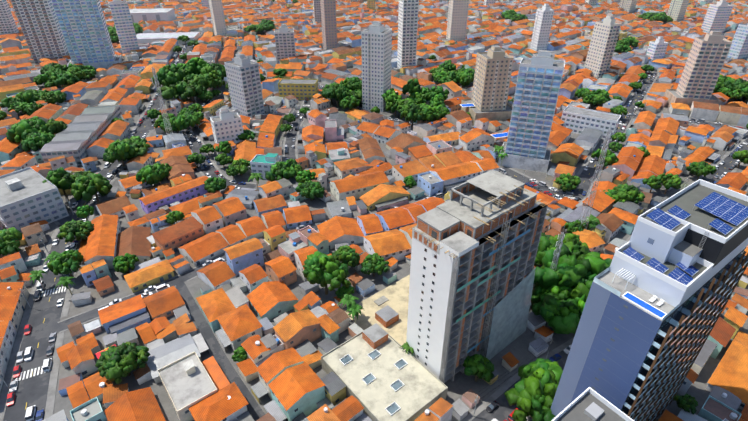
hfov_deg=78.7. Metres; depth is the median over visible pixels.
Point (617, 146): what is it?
tree
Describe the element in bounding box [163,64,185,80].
tree
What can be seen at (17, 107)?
tree
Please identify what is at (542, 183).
car
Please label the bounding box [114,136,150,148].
tree
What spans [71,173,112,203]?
tree
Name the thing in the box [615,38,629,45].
tree
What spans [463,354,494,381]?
tree
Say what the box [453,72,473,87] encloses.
tree
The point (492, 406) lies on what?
car
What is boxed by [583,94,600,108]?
tree
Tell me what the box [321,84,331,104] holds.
tree
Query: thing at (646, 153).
tree
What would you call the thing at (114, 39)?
tree
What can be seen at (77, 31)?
towers
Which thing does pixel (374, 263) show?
tree
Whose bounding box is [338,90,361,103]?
tree
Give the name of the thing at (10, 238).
tree
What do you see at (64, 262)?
tree
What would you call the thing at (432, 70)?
tree
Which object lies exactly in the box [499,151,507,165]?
palm
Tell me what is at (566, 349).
car
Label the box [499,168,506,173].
car
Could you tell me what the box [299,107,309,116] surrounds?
tree
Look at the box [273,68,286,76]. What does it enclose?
tree
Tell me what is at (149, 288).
car
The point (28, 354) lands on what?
car
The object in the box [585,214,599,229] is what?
palm
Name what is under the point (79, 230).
tree
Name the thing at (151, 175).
tree
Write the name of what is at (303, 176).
tree
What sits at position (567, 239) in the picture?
tree
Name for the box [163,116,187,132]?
tree
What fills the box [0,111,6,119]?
tree
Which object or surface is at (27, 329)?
car
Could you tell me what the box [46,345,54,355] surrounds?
car
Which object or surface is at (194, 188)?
site features
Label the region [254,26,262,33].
tree
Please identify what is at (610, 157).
tree
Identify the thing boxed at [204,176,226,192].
tree
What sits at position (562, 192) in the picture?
car
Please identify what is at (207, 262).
car
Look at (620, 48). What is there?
tree
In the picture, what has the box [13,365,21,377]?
car
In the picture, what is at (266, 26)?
tree
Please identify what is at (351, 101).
tree
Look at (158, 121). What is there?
tree
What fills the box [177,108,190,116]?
tree
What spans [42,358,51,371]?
car
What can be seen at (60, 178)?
tree
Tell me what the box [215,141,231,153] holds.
tree
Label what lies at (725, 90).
tree
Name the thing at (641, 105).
tree
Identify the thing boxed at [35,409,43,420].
car
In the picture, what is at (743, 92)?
tree
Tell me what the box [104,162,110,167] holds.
car
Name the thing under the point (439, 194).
car
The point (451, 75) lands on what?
tree
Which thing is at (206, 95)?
tree
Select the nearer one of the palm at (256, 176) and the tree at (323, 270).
the tree at (323, 270)
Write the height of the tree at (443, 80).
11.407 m
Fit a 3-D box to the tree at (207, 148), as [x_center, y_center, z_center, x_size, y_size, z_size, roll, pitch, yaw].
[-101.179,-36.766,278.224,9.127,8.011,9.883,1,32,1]
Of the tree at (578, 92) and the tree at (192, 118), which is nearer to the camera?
the tree at (192, 118)
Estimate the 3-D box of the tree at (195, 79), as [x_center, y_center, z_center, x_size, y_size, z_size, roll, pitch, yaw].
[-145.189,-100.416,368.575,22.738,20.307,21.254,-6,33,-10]
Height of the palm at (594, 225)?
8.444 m
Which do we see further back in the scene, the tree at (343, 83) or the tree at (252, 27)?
the tree at (252, 27)
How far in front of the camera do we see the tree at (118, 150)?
254.49 m
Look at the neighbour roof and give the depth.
92.80 m
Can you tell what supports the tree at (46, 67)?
on the ground
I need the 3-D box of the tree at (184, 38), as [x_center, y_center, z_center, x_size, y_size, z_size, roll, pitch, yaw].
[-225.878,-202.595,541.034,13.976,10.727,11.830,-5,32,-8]
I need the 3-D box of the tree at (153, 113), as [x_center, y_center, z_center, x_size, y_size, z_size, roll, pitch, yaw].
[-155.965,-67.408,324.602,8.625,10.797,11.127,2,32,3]
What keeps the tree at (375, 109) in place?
on the ground
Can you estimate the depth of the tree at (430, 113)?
311.27 m
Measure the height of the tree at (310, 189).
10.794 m
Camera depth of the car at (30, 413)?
130.66 m
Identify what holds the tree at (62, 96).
on the ground
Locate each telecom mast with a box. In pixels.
[152,68,175,147]
[550,225,564,270]
[579,125,611,228]
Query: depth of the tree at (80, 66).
409.34 m
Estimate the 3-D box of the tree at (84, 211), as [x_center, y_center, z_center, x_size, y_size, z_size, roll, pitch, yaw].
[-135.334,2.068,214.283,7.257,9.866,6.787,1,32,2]
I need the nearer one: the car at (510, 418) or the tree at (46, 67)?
the car at (510, 418)
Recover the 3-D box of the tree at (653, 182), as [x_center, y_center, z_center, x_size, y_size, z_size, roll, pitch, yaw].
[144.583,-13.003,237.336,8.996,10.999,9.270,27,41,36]
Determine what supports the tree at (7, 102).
on the ground
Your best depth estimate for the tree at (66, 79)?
383.22 m
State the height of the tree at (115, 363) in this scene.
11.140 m
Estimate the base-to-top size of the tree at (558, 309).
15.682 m
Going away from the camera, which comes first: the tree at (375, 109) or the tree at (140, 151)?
the tree at (140, 151)
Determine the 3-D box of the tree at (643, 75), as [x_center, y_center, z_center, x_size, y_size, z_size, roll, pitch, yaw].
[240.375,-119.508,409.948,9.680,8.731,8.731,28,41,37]
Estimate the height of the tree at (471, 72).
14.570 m
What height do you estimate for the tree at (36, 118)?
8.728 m
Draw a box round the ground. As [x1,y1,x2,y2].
[0,12,747,420]
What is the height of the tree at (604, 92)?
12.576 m
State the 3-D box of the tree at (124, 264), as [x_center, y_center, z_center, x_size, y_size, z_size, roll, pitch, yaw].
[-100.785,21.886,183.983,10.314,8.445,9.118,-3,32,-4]
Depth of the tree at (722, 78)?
381.89 m
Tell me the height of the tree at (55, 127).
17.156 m
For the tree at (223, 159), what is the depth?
262.13 m
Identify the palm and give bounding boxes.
[27,270,46,288]
[44,251,60,262]
[55,276,75,294]
[248,173,263,190]
[337,294,358,316]
[346,304,363,322]
[401,341,415,355]
[494,145,503,160]
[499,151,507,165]
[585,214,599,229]
[589,222,601,229]
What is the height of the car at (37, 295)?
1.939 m
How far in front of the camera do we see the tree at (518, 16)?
650.19 m
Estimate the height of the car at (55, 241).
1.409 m
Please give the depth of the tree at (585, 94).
353.96 m
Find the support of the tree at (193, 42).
on the ground
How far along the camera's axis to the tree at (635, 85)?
383.68 m
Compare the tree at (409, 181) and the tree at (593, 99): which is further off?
the tree at (593, 99)
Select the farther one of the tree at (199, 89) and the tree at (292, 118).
the tree at (199, 89)
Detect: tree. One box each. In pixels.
[0,97,15,107]
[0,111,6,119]
[0,227,21,255]
[6,119,48,142]
[8,102,28,114]
[12,92,34,103]
[21,130,55,151]
[22,89,42,96]
[22,102,43,114]
[25,116,44,122]
[29,92,46,103]
[33,76,44,84]
[33,89,50,96]
[36,72,56,83]
[40,63,67,73]
[41,92,59,103]
[42,167,74,200]
[44,81,57,87]
[45,118,67,134]
[47,249,83,276]
[50,90,66,103]
[52,68,62,72]
[52,73,80,85]
[57,219,93,242]
[67,65,86,70]
[69,67,85,78]
[70,171,92,181]
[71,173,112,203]
[76,205,93,220]
[82,69,95,80]
[84,65,95,78]
[95,342,149,383]
[103,141,134,169]
[110,36,118,42]
[113,253,138,272]
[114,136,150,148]
[117,139,147,160]
[135,26,143,32]
[136,165,168,186]
[147,109,161,120]
[152,68,180,86]
[152,163,171,170]
[154,113,173,127]
[157,81,194,99]
[160,119,167,129]
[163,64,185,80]
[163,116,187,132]
[165,210,184,223]
[173,46,181,55]
[177,35,189,43]
[177,63,190,75]
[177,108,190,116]
[177,111,203,130]
[179,53,186,59]
[182,83,206,102]
[183,74,206,98]
[186,57,208,74]
[187,40,198,45]
[187,152,206,167]
[188,103,202,111]
[197,91,213,102]
[199,144,214,155]
[200,63,226,87]
[204,72,224,96]
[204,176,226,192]
[212,89,220,96]
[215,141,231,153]
[215,153,232,167]
[226,166,237,179]
[228,158,250,174]
[231,346,246,361]
[236,129,255,139]
[248,24,255,30]
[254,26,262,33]
[259,19,274,31]
[260,74,265,80]
[262,23,271,30]
[265,161,296,181]
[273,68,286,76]
[280,124,292,133]
[283,113,295,123]
[286,158,296,177]
[294,165,302,175]
[295,170,315,182]
[295,180,324,200]
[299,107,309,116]
[302,251,350,294]
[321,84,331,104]
[324,82,348,107]
[332,245,359,271]
[335,286,353,298]
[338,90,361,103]
[339,95,359,109]
[340,77,350,88]
[347,77,361,89]
[360,253,389,276]
[370,106,379,112]
[381,88,401,102]
[385,99,400,115]
[396,98,416,112]
[400,103,424,127]
[402,79,421,94]
[403,175,416,188]
[411,92,426,103]
[419,87,429,100]
[421,106,440,122]
[427,86,449,100]
[429,68,438,81]
[429,94,445,106]
[432,68,451,77]
[432,105,449,118]
[433,72,448,81]
[438,76,449,83]
[440,59,455,69]
[446,71,459,82]
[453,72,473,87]
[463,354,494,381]
[464,69,474,85]
[501,12,509,17]
[504,358,562,420]
[510,17,517,21]
[512,14,521,20]
[531,284,585,334]
[533,235,611,300]
[538,232,550,265]
[549,232,590,251]
[555,173,580,191]
[564,220,586,232]
[575,88,589,99]
[581,90,593,98]
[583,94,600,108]
[590,89,609,104]
[591,148,618,169]
[596,94,607,105]
[603,189,625,202]
[608,142,622,152]
[610,105,627,115]
[611,132,625,142]
[613,184,644,203]
[614,44,631,52]
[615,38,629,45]
[623,36,638,46]
[628,81,642,91]
[635,101,644,108]
[637,146,650,157]
[638,73,647,81]
[641,65,654,71]
[642,175,662,192]
[646,13,657,17]
[655,13,665,20]
[656,173,680,193]
[664,16,672,22]
[673,394,698,414]
[686,161,716,179]
[713,82,721,91]
[713,87,731,95]
[717,74,730,83]
[724,78,747,99]
[727,90,741,101]
[732,150,747,167]
[736,87,747,102]
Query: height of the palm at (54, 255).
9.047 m
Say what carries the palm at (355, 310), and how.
on the ground
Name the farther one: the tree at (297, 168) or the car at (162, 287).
the tree at (297, 168)
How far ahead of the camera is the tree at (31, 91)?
350.02 m
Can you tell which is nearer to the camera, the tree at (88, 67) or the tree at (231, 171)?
the tree at (231, 171)
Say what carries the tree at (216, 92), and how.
on the ground
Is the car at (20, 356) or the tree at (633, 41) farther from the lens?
the tree at (633, 41)
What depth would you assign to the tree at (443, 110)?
322.17 m
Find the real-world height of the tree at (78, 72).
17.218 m
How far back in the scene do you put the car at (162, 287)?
176.39 m
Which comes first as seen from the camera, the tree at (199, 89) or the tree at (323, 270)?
the tree at (323, 270)
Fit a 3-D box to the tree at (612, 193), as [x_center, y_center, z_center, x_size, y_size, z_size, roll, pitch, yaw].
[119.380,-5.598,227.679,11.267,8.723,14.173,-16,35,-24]
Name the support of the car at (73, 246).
on the roads
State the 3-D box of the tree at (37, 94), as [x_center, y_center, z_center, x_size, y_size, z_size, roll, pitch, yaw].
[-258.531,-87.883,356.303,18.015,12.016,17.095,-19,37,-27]
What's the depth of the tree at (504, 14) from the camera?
660.59 m
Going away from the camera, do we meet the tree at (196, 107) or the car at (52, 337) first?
the car at (52, 337)
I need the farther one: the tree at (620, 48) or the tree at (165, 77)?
the tree at (620, 48)
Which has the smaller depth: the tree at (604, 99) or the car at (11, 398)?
the car at (11, 398)
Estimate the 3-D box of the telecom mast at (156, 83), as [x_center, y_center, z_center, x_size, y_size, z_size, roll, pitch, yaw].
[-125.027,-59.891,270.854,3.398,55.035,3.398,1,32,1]
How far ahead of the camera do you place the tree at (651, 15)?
651.80 m
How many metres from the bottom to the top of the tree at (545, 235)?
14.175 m
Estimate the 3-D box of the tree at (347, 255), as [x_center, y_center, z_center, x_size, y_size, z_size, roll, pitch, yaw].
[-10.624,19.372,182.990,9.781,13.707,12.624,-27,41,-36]
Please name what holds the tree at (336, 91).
on the ground
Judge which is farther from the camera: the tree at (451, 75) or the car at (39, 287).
the tree at (451, 75)
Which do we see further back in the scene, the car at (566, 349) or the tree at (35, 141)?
the tree at (35, 141)
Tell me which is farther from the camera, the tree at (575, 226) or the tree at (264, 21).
the tree at (264, 21)
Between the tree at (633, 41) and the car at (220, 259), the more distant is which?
the tree at (633, 41)
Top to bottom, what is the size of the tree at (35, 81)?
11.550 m
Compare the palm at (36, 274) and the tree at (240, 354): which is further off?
the palm at (36, 274)
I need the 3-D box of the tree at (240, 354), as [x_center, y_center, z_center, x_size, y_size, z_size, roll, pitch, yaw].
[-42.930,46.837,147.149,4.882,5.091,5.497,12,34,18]
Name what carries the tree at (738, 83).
on the ground
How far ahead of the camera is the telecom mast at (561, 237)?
154.29 m
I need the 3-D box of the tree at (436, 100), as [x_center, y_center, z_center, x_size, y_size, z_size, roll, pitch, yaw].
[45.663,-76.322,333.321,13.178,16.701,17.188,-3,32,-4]
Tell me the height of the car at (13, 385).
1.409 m
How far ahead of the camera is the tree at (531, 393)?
120.94 m
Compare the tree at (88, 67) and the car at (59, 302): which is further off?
the tree at (88, 67)
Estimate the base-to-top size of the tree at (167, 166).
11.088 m
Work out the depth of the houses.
237.85 m
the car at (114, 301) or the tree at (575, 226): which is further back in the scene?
the tree at (575, 226)
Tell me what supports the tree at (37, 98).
on the ground
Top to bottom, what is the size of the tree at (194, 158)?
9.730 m
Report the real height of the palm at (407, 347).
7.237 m
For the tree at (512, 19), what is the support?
on the ground
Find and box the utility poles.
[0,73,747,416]
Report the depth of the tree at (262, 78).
400.21 m
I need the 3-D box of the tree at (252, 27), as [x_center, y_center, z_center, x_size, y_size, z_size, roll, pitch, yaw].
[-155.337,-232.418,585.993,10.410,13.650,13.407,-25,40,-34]
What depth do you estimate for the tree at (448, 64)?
407.72 m
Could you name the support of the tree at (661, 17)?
on the ground
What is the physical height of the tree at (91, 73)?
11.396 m
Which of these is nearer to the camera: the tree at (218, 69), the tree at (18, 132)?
the tree at (18, 132)
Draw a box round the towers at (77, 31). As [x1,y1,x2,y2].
[0,0,747,172]
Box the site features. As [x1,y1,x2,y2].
[95,101,507,358]
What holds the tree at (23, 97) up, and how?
on the ground
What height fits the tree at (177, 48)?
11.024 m
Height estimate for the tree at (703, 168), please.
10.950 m
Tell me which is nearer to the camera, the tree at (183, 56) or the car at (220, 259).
the car at (220, 259)
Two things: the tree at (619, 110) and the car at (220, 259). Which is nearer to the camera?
the car at (220, 259)
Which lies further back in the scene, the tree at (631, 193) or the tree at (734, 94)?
the tree at (734, 94)
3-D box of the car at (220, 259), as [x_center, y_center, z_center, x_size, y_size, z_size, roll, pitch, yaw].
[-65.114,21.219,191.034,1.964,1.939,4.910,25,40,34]
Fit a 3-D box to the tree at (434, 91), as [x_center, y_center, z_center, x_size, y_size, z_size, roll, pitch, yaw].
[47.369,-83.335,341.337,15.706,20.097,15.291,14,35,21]
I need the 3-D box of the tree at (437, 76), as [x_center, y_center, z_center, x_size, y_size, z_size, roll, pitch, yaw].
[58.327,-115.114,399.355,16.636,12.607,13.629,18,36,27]
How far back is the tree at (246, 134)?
290.21 m
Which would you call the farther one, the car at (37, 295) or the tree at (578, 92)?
the tree at (578, 92)
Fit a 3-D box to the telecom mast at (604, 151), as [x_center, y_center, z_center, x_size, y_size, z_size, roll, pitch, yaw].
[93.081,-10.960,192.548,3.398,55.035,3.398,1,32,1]
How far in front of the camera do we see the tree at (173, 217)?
209.38 m
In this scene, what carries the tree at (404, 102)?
on the ground
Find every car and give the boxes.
[6,392,15,406]
[10,379,18,392]
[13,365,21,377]
[16,351,24,362]
[24,324,31,334]
[24,346,33,361]
[25,405,35,420]
[33,290,41,301]
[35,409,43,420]
[36,280,44,290]
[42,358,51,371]
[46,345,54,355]
[49,332,56,342]
[52,239,58,245]
[57,298,63,306]
[70,242,76,249]
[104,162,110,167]
[109,299,121,305]
[141,292,152,298]
[144,285,155,291]
[155,283,169,291]
[202,260,211,266]
[212,257,224,262]
[433,192,442,197]
[486,401,498,412]
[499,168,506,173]
[508,408,517,420]
[537,181,546,186]
[549,353,561,361]
[557,190,565,195]
[563,192,572,196]
[564,345,570,353]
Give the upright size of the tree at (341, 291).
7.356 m
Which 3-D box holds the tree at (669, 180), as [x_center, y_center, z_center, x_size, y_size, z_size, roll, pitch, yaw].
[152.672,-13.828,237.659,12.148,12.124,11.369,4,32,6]
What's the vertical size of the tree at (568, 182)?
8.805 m
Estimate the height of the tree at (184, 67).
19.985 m
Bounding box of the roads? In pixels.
[0,32,747,420]
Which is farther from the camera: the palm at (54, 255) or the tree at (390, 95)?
the tree at (390, 95)
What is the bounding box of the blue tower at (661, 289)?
[551,179,747,420]
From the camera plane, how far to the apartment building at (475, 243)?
128.86 m
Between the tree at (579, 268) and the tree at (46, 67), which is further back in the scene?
the tree at (46, 67)
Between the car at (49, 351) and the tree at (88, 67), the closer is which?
the car at (49, 351)
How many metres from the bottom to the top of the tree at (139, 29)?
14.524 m
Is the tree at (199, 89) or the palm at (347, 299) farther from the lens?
the tree at (199, 89)
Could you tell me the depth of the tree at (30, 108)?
331.69 m
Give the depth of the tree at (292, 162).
251.67 m
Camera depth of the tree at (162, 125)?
297.48 m
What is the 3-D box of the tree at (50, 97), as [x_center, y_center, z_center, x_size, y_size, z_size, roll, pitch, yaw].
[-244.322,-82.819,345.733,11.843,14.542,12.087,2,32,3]
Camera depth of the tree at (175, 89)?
351.06 m
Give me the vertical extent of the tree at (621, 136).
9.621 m
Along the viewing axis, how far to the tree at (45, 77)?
384.02 m
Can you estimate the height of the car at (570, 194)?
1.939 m
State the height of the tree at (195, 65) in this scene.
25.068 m
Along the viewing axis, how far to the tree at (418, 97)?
338.73 m
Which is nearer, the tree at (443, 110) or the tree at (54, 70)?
the tree at (443, 110)
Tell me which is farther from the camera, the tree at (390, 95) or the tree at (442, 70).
the tree at (442, 70)
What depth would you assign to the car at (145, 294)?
173.59 m
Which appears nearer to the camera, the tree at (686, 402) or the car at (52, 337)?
the tree at (686, 402)
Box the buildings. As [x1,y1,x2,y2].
[0,8,620,420]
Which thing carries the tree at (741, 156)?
on the ground
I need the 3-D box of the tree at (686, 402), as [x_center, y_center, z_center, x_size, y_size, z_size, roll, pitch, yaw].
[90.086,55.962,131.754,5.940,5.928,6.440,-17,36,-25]
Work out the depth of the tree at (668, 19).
641.19 m
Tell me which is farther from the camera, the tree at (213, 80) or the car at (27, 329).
the tree at (213, 80)
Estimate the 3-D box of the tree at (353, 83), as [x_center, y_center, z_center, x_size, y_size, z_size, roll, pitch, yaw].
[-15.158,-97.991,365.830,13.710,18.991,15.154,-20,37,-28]
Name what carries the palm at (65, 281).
on the ground
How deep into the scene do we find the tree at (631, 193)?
222.50 m
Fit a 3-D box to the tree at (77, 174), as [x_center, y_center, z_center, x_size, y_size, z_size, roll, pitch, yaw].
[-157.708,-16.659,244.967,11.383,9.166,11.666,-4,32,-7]
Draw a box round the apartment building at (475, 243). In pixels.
[406,169,548,382]
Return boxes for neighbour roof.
[551,387,633,420]
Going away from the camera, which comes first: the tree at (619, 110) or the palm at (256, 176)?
the palm at (256, 176)
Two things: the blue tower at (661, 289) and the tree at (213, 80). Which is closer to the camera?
the blue tower at (661, 289)
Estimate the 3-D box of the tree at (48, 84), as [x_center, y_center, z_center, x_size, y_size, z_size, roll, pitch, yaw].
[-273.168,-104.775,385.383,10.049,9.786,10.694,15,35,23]
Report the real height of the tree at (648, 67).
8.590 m
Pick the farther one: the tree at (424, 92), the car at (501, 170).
the tree at (424, 92)
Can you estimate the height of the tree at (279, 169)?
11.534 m
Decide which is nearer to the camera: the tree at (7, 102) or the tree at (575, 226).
the tree at (575, 226)
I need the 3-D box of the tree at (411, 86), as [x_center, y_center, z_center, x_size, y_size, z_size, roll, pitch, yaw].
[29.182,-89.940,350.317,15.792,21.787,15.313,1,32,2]
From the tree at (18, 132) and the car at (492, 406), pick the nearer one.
the car at (492, 406)
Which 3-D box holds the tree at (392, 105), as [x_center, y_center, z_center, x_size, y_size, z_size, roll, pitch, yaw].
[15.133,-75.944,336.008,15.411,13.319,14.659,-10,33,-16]
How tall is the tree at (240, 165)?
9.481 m
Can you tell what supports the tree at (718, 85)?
on the ground
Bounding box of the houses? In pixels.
[0,0,747,420]
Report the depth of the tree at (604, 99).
346.95 m
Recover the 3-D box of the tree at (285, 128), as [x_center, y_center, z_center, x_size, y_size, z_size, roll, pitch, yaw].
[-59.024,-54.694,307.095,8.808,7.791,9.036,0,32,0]
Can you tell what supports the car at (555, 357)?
on the roads
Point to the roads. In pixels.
(38, 384)
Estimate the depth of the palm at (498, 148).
269.54 m
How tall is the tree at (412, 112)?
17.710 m

